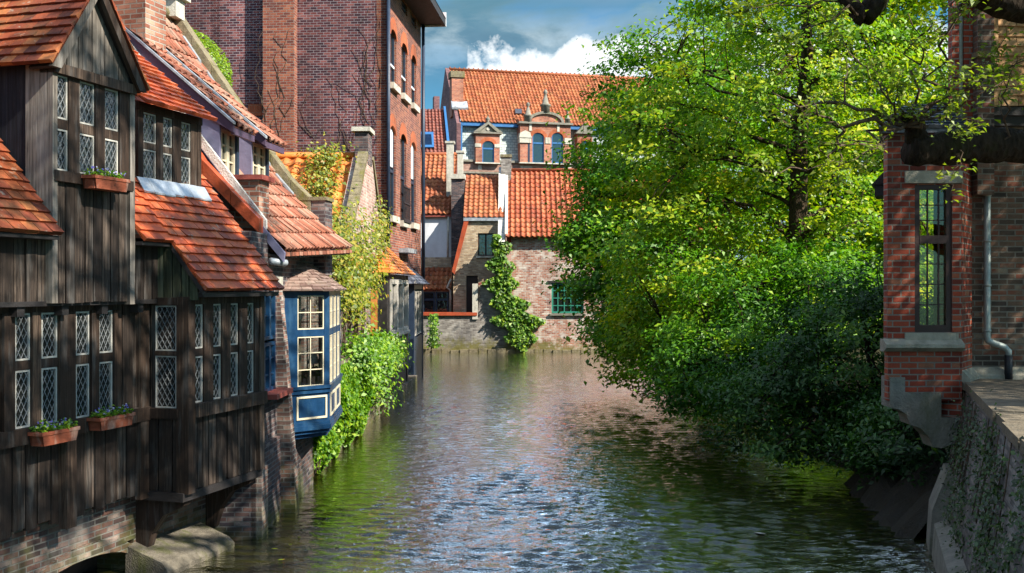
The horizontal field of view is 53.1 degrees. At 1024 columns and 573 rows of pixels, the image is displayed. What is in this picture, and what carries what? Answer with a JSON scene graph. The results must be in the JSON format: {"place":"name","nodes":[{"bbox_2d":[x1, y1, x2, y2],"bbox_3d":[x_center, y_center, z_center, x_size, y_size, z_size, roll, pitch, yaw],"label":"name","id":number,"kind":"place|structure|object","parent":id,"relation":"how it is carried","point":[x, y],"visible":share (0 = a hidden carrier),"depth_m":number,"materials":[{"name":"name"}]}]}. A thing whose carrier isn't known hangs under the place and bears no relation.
{"place":"outdoors","nodes":[
{"label":"outdoors","id":0,"kind":"place"},
{"bbox_2d":[83,352,935,572],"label":"water","id":1,"kind":"structure","parent":0,"point":[526,462],"depth_m":16.49,"materials":[{"name":"liquid"}]},
{"bbox_2d":[123,0,352,539],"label":"tiled house","id":2,"kind":"structure","parent":1,"relation":"on","point":[280,214],"depth_m":15.65,"materials":[{"name":"orange tile"}]},
{"bbox_2d":[221,128,227,174],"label":"window","id":3,"kind":"structure","parent":2,"relation":"in","point":[224,133],"depth_m":15.10,"materials":[{"name":"beige paint"}]},
{"bbox_2d":[228,131,234,174],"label":"window","id":4,"kind":"structure","parent":2,"relation":"in","point":[231,138],"depth_m":15.37,"materials":[{"name":"beige paint"}]},
{"bbox_2d":[253,142,258,173],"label":"window","id":5,"kind":"structure","parent":2,"relation":"in","point":[255,146],"depth_m":16.44,"materials":[{"name":"beige paint"}]},
{"bbox_2d":[259,145,264,174],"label":"window","id":6,"kind":"structure","parent":2,"relation":"in","point":[261,150],"depth_m":16.71,"materials":[{"name":"beige paint"}]},
{"bbox_2d":[265,342,269,390],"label":"window","id":7,"kind":"structure","parent":2,"relation":"in","point":[267,344],"depth_m":14.68,"materials":[{"name":"blue paint"}]},
{"bbox_2d":[265,296,269,339],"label":"window","id":8,"kind":"structure","parent":2,"relation":"in","point":[267,298],"depth_m":14.68,"materials":[{"name":"glass"}]},
{"bbox_2d":[268,341,275,390],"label":"window","id":9,"kind":"structure","parent":2,"relation":"in","point":[272,343],"depth_m":15.00,"materials":[{"name":"blue paint"}]},
{"bbox_2d":[270,296,275,338],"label":"window","id":10,"kind":"structure","parent":2,"relation":"in","point":[272,298],"depth_m":15.00,"materials":[{"name":"blue paint"}]},
{"bbox_2d":[301,372,319,382],"bbox_3d":[-3.233,1.815,16.537,0.320,0.830,0.280,0,0,-31],"label":"side table","id":11,"kind":"object","parent":2,"relation":"in","point":[306,375],"visible":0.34,"depth_m":16.45,"materials":[{"name":"brown wood"}]},
{"bbox_2d":[307,353,318,373],"bbox_3d":[-3.200,1.240,16.500,0.200,0.320,0.200,0,0,0],"label":"table lamp","id":12,"kind":"object","parent":11,"relation":"on","point":[314,358],"visible":0.86,"depth_m":16.45,"materials":[{"name":"brown wood"}]},
{"bbox_2d":[301,297,319,367],"bbox_3d":[-3.731,0.935,18.663,0.580,1.730,0.040,0,0,1],"label":"window","id":13,"kind":"structure","parent":2,"relation":"in","point":[307,321],"depth_m":18.65,"materials":[{"name":"beige paint"}]},
{"bbox_2d":[301,355,379,473],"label":"garden wall","id":14,"kind":"structure","parent":1,"relation":"in","point":[373,415],"depth_m":25.37,"materials":[{"name":"brick"}]},
{"bbox_2d":[302,358,375,476],"bbox_3d":[-3.357,2.422,20.695,0.535,2.038,6.629,0,0,0],"label":"ivy","id":15,"kind":"object","parent":14,"relation":"attached to","point":[356,406],"visible":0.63,"depth_m":20.55,"materials":[{"name":"green plant"}]},
{"bbox_2d":[340,320,415,415],"bbox_3d":[-3.312,2.059,25.370,1.634,2.515,8.298,0,0,0],"label":"trailing shrub","id":16,"kind":"object","parent":14,"relation":"on","point":[378,358],"visible":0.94,"depth_m":23.57,"materials":[{"name":"green plant"}]},
{"bbox_2d":[371,247,416,410],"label":"timber pavilion","id":17,"kind":"structure","parent":1,"relation":"in","point":[394,307],"depth_m":29.72,"materials":[{"name":"beige paint"}]},
{"bbox_2d":[371,284,377,334],"bbox_3d":[-3.774,0.670,28.062,0.191,1.540,0.054,0,0,0],"label":"door panel","id":18,"kind":"structure","parent":17,"relation":"in","point":[372,300],"depth_m":28.04,"materials":[{"name":"orange wood"}]},
{"bbox_2d":[378,284,378,332],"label":"window","id":19,"kind":"structure","parent":17,"relation":"in","point":[378,284],"depth_m":28.04,"materials":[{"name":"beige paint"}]},
{"bbox_2d":[390,279,397,335],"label":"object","id":20,"kind":"structure","parent":17,"relation":"in","point":[393,283],"depth_m":29.66,"materials":[{"name":"white wood"}]},
{"bbox_2d":[398,280,402,332],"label":"window","id":21,"kind":"structure","parent":17,"relation":"in","point":[400,282],"depth_m":31.02,"materials":[{"name":"grey glass"}]},
{"bbox_2d":[403,280,408,331],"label":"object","id":22,"kind":"structure","parent":17,"relation":"in","point":[405,282],"depth_m":32.37,"materials":[{"name":"grey wood"}]},
{"bbox_2d":[395,265,429,380],"bbox_3d":[-3.738,1.348,37.110,1.241,4.705,4.382,0,0,0],"label":"slate bay","id":23,"kind":"object","parent":17,"relation":"attached to","point":[417,281],"visible":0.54,"depth_m":36.43,"materials":[{"name":"grey paint"}]},
{"bbox_2d":[415,291,415,335],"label":"window","id":24,"kind":"structure","parent":23,"relation":"in","point":[415,291],"depth_m":36.49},
{"bbox_2d":[416,291,418,334],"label":"window","id":25,"kind":"structure","parent":23,"relation":"in","point":[417,292],"depth_m":37.60,"materials":[{"name":"white wood"}]},
{"bbox_2d":[419,290,420,333],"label":"window","id":26,"kind":"structure","parent":23,"relation":"in","point":[419,290],"depth_m":38.51,"materials":[{"name":"grey glass"}]},
{"bbox_2d":[926,379,1023,572],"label":"quay wall","id":27,"kind":"structure","parent":1,"relation":"in","point":[1006,396],"depth_m":10.89,"materials":[{"name":"grey stone"}]},
{"bbox_2d":[939,389,1023,572],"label":"wall weeds","id":28,"kind":"object","parent":27,"relation":"attached to","point":[989,462],"depth_m":9.66,"materials":[{"name":"green plant"}]},
{"bbox_2d":[421,0,947,286],"label":"sky","id":29,"kind":"structure","parent":0,"point":[527,35],"materials":[{"name":"blue"}]},
{"bbox_2d":[640,353,950,538],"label":"river bank","id":30,"kind":"structure","parent":0,"point":[902,509],"depth_m":15.15,"materials":[{"name":"brown soil"}]},
{"bbox_2d":[532,0,769,388],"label":"broadleaf tree","id":31,"kind":"object","parent":30,"relation":"on","point":[576,232],"visible":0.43,"depth_m":33.74,"materials":[{"name":"green plant"}]},
{"bbox_2d":[584,230,877,404],"bbox_3d":[5.814,0.922,27.101,8.485,4.590,5.344,0,0,23],"label":"elder shrub","id":32,"kind":"object","parent":30,"relation":"on","point":[636,315],"visible":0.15,"depth_m":27.03,"materials":[{"name":"green plant"}]},
{"bbox_2d":[558,0,947,342],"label":"linden tree","id":33,"kind":"object","parent":30,"relation":"on","point":[689,155],"visible":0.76,"depth_m":25.21,"materials":[{"name":"green plant"}]},
{"bbox_2d":[612,232,925,433],"bbox_3d":[5.665,1.077,22.434,6.750,4.609,5.110,0,0,0],"label":"elder shrub","id":34,"kind":"object","parent":30,"relation":"on","point":[699,347],"visible":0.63,"depth_m":22.04,"materials":[{"name":"green plant"}]},
{"bbox_2d":[678,237,950,490],"bbox_3d":[5.822,1.229,17.427,5.288,4.290,6.728,0,0,0],"label":"elder shrub","id":35,"kind":"object","parent":30,"relation":"on","point":[879,439],"visible":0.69,"depth_m":17.79,"materials":[{"name":"green plant"}]},
{"bbox_2d":[832,318,923,365],"bbox_3d":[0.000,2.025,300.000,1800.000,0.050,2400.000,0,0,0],"label":"ground","id":36,"kind":"structure","parent":0,"point":[877,351],"depth_m":29.97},
{"bbox_2d":[0,0,284,572],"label":"timber house","id":37,"kind":"structure","parent":36,"relation":"on","point":[94,284],"depth_m":11.49,"materials":[{"name":"wood"}]},
{"bbox_2d":[15,370,29,428],"bbox_3d":[-4.911,1.127,10.244,0.033,0.575,0.201,0,0,17],"label":"window","id":38,"kind":"structure","parent":37,"relation":"in","point":[22,377],"depth_m":10.26,"materials":[{"name":"glass"}]},
{"bbox_2d":[15,313,29,360],"bbox_3d":[-4.911,0.505,10.244,0.033,0.470,0.201,0,0,17],"label":"window","id":39,"kind":"structure","parent":37,"relation":"in","point":[22,324],"depth_m":10.27,"materials":[{"name":"glass"}]},
{"bbox_2d":[41,367,56,423],"bbox_3d":[-4.803,1.127,10.602,0.033,0.575,0.225,0,0,17],"label":"window","id":40,"kind":"structure","parent":37,"relation":"in","point":[48,375],"depth_m":10.61,"materials":[{"name":"glass"}]},
{"bbox_2d":[41,312,56,358],"bbox_3d":[-4.803,0.505,10.602,0.033,0.470,0.225,0,0,17],"label":"window","id":41,"kind":"structure","parent":37,"relation":"in","point":[48,321],"depth_m":10.61,"materials":[{"name":"glass"}]},
{"bbox_2d":[28,417,79,446],"bbox_3d":[-4.680,1.464,10.480,0.213,0.272,0.552,0,0,17],"label":"flower box","id":42,"kind":"object","parent":37,"relation":"attached to","point":[63,431],"visible":1,"depth_m":10.40,"materials":[{"name":"ceramic"}]},
{"bbox_2d":[58,129,66,170],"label":"window","id":43,"kind":"structure","parent":37,"relation":"in","point":[62,134],"depth_m":10.56,"materials":[{"name":"glass"}]},
{"bbox_2d":[58,75,66,119],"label":"window","id":44,"kind":"structure","parent":37,"relation":"in","point":[62,81],"depth_m":10.56,"materials":[{"name":"glass"}]},
{"bbox_2d":[76,363,88,417],"bbox_3d":[-4.661,1.127,11.077,0.033,0.575,0.214,0,0,17],"label":"window","id":45,"kind":"structure","parent":37,"relation":"in","point":[82,370],"depth_m":11.10,"materials":[{"name":"glass"}]},
{"bbox_2d":[76,311,88,354],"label":"window","id":46,"kind":"structure","parent":37,"relation":"in","point":[82,317],"depth_m":11.10,"materials":[{"name":"glass"}]},
{"bbox_2d":[80,133,93,174],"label":"window","id":47,"kind":"structure","parent":37,"relation":"in","point":[86,141],"depth_m":10.91,"materials":[{"name":"glass"}]},
{"bbox_2d":[80,81,93,125],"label":"window","id":48,"kind":"structure","parent":37,"relation":"in","point":[86,89],"depth_m":10.91,"materials":[{"name":"glass"}]},
{"bbox_2d":[81,166,129,192],"bbox_3d":[-4.346,-1.149,10.969,0.210,0.238,0.574,0,0,16],"label":"flower box","id":49,"kind":"object","parent":37,"relation":"attached to","point":[112,182],"visible":1,"depth_m":10.87,"materials":[{"name":"ceramic"}]},
{"bbox_2d":[100,361,111,412],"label":"window","id":50,"kind":"structure","parent":37,"relation":"in","point":[105,367],"depth_m":11.46,"materials":[{"name":"glass"}]},
{"bbox_2d":[100,310,111,352],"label":"window","id":51,"kind":"structure","parent":37,"relation":"in","point":[105,319],"depth_m":11.46,"materials":[{"name":"glass"}]},
{"bbox_2d":[86,403,134,430],"bbox_3d":[-4.424,1.434,11.322,0.213,0.252,0.594,0,0,17],"label":"flower box","id":52,"kind":"object","parent":37,"relation":"attached to","point":[107,419],"visible":1,"depth_m":11.22,"materials":[{"name":"ceramic"}]},
{"bbox_2d":[105,138,117,175],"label":"window","id":53,"kind":"structure","parent":37,"relation":"in","point":[111,146],"depth_m":11.29,"materials":[{"name":"glass"}]},
{"bbox_2d":[105,88,117,131],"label":"window","id":54,"kind":"structure","parent":37,"relation":"in","point":[111,96],"depth_m":11.29,"materials":[{"name":"glass"}]},
{"bbox_2d":[144,149,155,178],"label":"window","id":55,"kind":"structure","parent":37,"relation":"in","point":[149,155],"depth_m":12.64,"materials":[{"name":"glass"}]},
{"bbox_2d":[144,112,155,144],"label":"window","id":56,"kind":"structure","parent":37,"relation":"in","point":[149,119],"depth_m":12.64,"materials":[{"name":"glass"}]},
{"bbox_2d":[155,356,175,407],"bbox_3d":[-4.084,1.127,12.113,0.290,0.615,0.033,0,0,17],"label":"window","id":57,"kind":"structure","parent":37,"relation":"in","point":[165,366],"depth_m":12.12,"materials":[{"name":"glass"}]},
{"bbox_2d":[155,305,175,350],"bbox_3d":[-4.084,0.492,12.113,0.290,0.535,0.033,0,0,17],"label":"window","id":58,"kind":"structure","parent":37,"relation":"in","point":[165,316],"depth_m":12.12,"materials":[{"name":"glass"}]},
{"bbox_2d":[163,153,171,181],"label":"window","id":59,"kind":"structure","parent":37,"relation":"in","point":[167,158],"depth_m":12.99,"materials":[{"name":"glass"}]},
{"bbox_2d":[163,117,171,147],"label":"window","id":60,"kind":"structure","parent":37,"relation":"in","point":[167,123],"depth_m":12.99,"materials":[{"name":"glass"}]},
{"bbox_2d":[181,157,189,184],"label":"window","id":61,"kind":"structure","parent":37,"relation":"in","point":[185,162],"depth_m":13.35,"materials":[{"name":"glass"}]},
{"bbox_2d":[181,122,189,151],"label":"window","id":62,"kind":"structure","parent":37,"relation":"in","point":[185,127],"depth_m":13.34,"materials":[{"name":"glass"}]},
{"bbox_2d":[195,356,201,402],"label":"window","id":63,"kind":"structure","parent":37,"relation":"in","point":[198,359],"depth_m":12.26,"materials":[{"name":"glass"}]},
{"bbox_2d":[195,304,201,348],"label":"window","id":64,"kind":"structure","parent":37,"relation":"in","point":[198,307],"depth_m":12.26,"materials":[{"name":"glass"}]},
{"bbox_2d":[213,354,220,399],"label":"window","id":65,"kind":"structure","parent":37,"relation":"in","point":[216,357],"depth_m":12.65,"materials":[{"name":"glass"}]},
{"bbox_2d":[213,304,220,346],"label":"window","id":66,"kind":"structure","parent":37,"relation":"in","point":[216,307],"depth_m":12.65,"materials":[{"name":"glass"}]},
{"bbox_2d":[231,352,237,395],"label":"window","id":67,"kind":"structure","parent":37,"relation":"in","point":[234,355],"depth_m":13.03,"materials":[{"name":"glass"}]},
{"bbox_2d":[231,303,237,344],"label":"window","id":68,"kind":"structure","parent":37,"relation":"in","point":[234,306],"depth_m":13.03,"materials":[{"name":"glass"}]},
{"bbox_2d":[248,350,252,392],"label":"window","id":69,"kind":"structure","parent":37,"relation":"in","point":[250,352],"depth_m":13.39,"materials":[{"name":"glass"}]},
{"bbox_2d":[248,303,252,342],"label":"window","id":70,"kind":"structure","parent":37,"relation":"in","point":[250,305],"depth_m":13.39,"materials":[{"name":"glass"}]},
{"bbox_2d":[185,0,445,278],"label":"brick warehouse","id":71,"kind":"structure","parent":36,"relation":"on","point":[323,37],"depth_m":34.22,"materials":[{"name":"brick"}]},
{"bbox_2d":[255,5,407,157],"bbox_3d":[-6.410,-6.238,33.990,5.926,6.307,0.394,0,0,5],"label":"bare creeper","id":72,"kind":"object","parent":71,"relation":"attached to","point":[366,68],"visible":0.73,"depth_m":34.02,"materials":[{"name":"brown plant"}]},
{"bbox_2d":[390,31,393,81],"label":"window","id":73,"kind":"structure","parent":71,"relation":"in","point":[391,38],"depth_m":35.32,"materials":[{"name":"grey glass"}]},
{"bbox_2d":[390,127,393,214],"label":"window","id":74,"kind":"structure","parent":71,"relation":"in","point":[391,131],"depth_m":35.33,"materials":[{"name":"white paint"}]},
{"bbox_2d":[400,135,403,219],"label":"window","id":75,"kind":"structure","parent":71,"relation":"in","point":[401,140],"depth_m":37.10,"materials":[{"name":"glass"}]},
{"bbox_2d":[401,44,404,92],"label":"window","id":76,"kind":"structure","parent":71,"relation":"in","point":[402,50],"depth_m":37.29,"materials":[{"name":"black glass"}]},
{"bbox_2d":[401,1,404,12],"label":"window","id":77,"kind":"structure","parent":71,"relation":"in","point":[402,4],"depth_m":37.24,"materials":[{"name":"black glass"}]},
{"bbox_2d":[411,57,413,102],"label":"window","id":78,"kind":"structure","parent":71,"relation":"in","point":[412,63],"depth_m":39.30,"materials":[{"name":"glass"}]},
{"bbox_2d":[411,144,413,222],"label":"window","id":79,"kind":"structure","parent":71,"relation":"in","point":[412,148],"depth_m":39.27,"materials":[{"name":"white paint"}]},
{"bbox_2d":[276,127,386,368],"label":"gable house","id":80,"kind":"structure","parent":36,"relation":"on","point":[361,174],"depth_m":26.27,"materials":[{"name":"brick"}]},
{"bbox_2d":[295,132,397,353],"bbox_3d":[-4.231,-1.194,24.658,2.957,5.594,10.394,0,0,0],"label":"climbing vine","id":81,"kind":"object","parent":80,"relation":"attached to","point":[355,267],"visible":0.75,"depth_m":23.78,"materials":[{"name":"green plant"}]},
{"bbox_2d":[421,106,448,151],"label":"maroon roof house","id":82,"kind":"structure","parent":36,"relation":"on","point":[436,132],"depth_m":73.58,"materials":[{"name":"tile"}]},
{"bbox_2d":[421,141,465,311],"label":"white house","id":83,"kind":"structure","parent":36,"relation":"on","point":[444,196],"depth_m":56.00,"materials":[{"name":"white plaster"},{"name":"red roof tile"},{"name":"brick"}]},
{"bbox_2d":[423,292,434,311],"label":"window","id":84,"kind":"structure","parent":83,"relation":"in","point":[428,297],"depth_m":54.82,"materials":[{"name":"black glass"}]},
{"bbox_2d":[436,292,448,311],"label":"window","id":85,"kind":"structure","parent":83,"relation":"in","point":[442,298],"depth_m":54.82,"materials":[{"name":"black glass"}]},
{"bbox_2d":[452,174,505,311],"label":"yellow brick house","id":86,"kind":"structure","parent":36,"relation":"on","point":[482,215],"depth_m":53.85,"materials":[{"name":"brick"}]},
{"bbox_2d":[466,276,477,311],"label":"door","id":87,"kind":"structure","parent":86,"relation":"in","point":[470,280],"depth_m":54.05,"materials":[{"name":"black wood"}]},
{"bbox_2d":[478,233,493,255],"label":"window","id":88,"kind":"structure","parent":86,"relation":"in","point":[484,239],"depth_m":54.03,"materials":[{"name":"glass"}]},
{"bbox_2d":[423,281,613,352],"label":"canal wall","id":89,"kind":"structure","parent":36,"relation":"on","point":[475,330],"depth_m":53.02,"materials":[{"name":"brown brick"}]},
{"bbox_2d":[425,313,442,348],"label":"wall plant","id":90,"kind":"object","parent":89,"relation":"attached to","point":[433,322],"depth_m":51.75,"materials":[{"name":"green plant"}]},
{"bbox_2d":[481,234,545,351],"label":"wall ivy","id":91,"kind":"object","parent":89,"relation":"attached to","point":[510,308],"depth_m":52.69,"materials":[{"name":"green plant"}]},
{"bbox_2d":[433,67,692,263],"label":"mansard house","id":92,"kind":"structure","parent":36,"relation":"on","point":[497,112],"depth_m":81.43,"materials":[{"name":"orange-red roof tile"},{"name":"brick"},{"name":"grey stone"}]},
{"bbox_2d":[482,141,493,161],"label":"window","id":93,"kind":"structure","parent":92,"relation":"in","point":[487,147],"depth_m":80.18,"materials":[{"name":"blue glass"}]},
{"bbox_2d":[532,133,543,162],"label":"window","id":94,"kind":"structure","parent":92,"relation":"in","point":[538,139],"depth_m":80.94,"materials":[{"name":"blue glass"}]},
{"bbox_2d":[552,133,562,162],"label":"window","id":95,"kind":"structure","parent":92,"relation":"in","point":[556,136],"depth_m":81.30,"materials":[{"name":"blue glass"}]},
{"bbox_2d":[498,154,736,351],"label":"canal house","id":96,"kind":"structure","parent":36,"relation":"on","point":[523,198],"depth_m":53.00,"materials":[{"name":"brick"}]},
{"bbox_2d":[552,283,583,312],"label":"window","id":97,"kind":"structure","parent":96,"relation":"in","point":[557,305],"depth_m":53.12,"materials":[{"name":"green paint"}]},
{"bbox_2d":[562,0,947,343],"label":"tree","id":98,"kind":"object","parent":36,"relation":"on","point":[892,18],"visible":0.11,"depth_m":37.12,"materials":[{"name":"green plant"}]},
{"bbox_2d":[722,73,941,323],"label":"tree leaves","id":99,"kind":"object","parent":36,"relation":"on","point":[925,94],"depth_m":51.79,"materials":[{"name":"green plant"}]},
{"bbox_2d":[871,0,1023,447],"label":"brick mansion","id":100,"kind":"structure","parent":36,"relation":"on","point":[974,331],"depth_m":13.14,"materials":[{"name":"red brick"}]},
{"label":"terrace","id":101,"kind":"structure","parent":0,"visible":0},
{"bbox_2d":[718,0,1023,202],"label":"overhanging tree","id":102,"kind":"object","parent":101,"relation":"on","point":[950,146],"visible":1,"depth_m":8.59,"materials":[{"name":"green plant"}]},
{"bbox_3d":[-7.129,0.150,20.293,4.219,6.500,2.786,0,0,0],"label":"terrace house","id":103,"kind":"object","parent":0,"visible":0},
{"bbox_2d":[191,27,232,86],"bbox_3d":[-6.750,-4.045,19.904,2.629,2.126,2.511,0,0,0],"label":"clipped shrub","id":104,"kind":"object","parent":103,"relation":"on","point":[215,58],"visible":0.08,"depth_m":19.87,"materials":[{"name":"green plant"}]}
]}

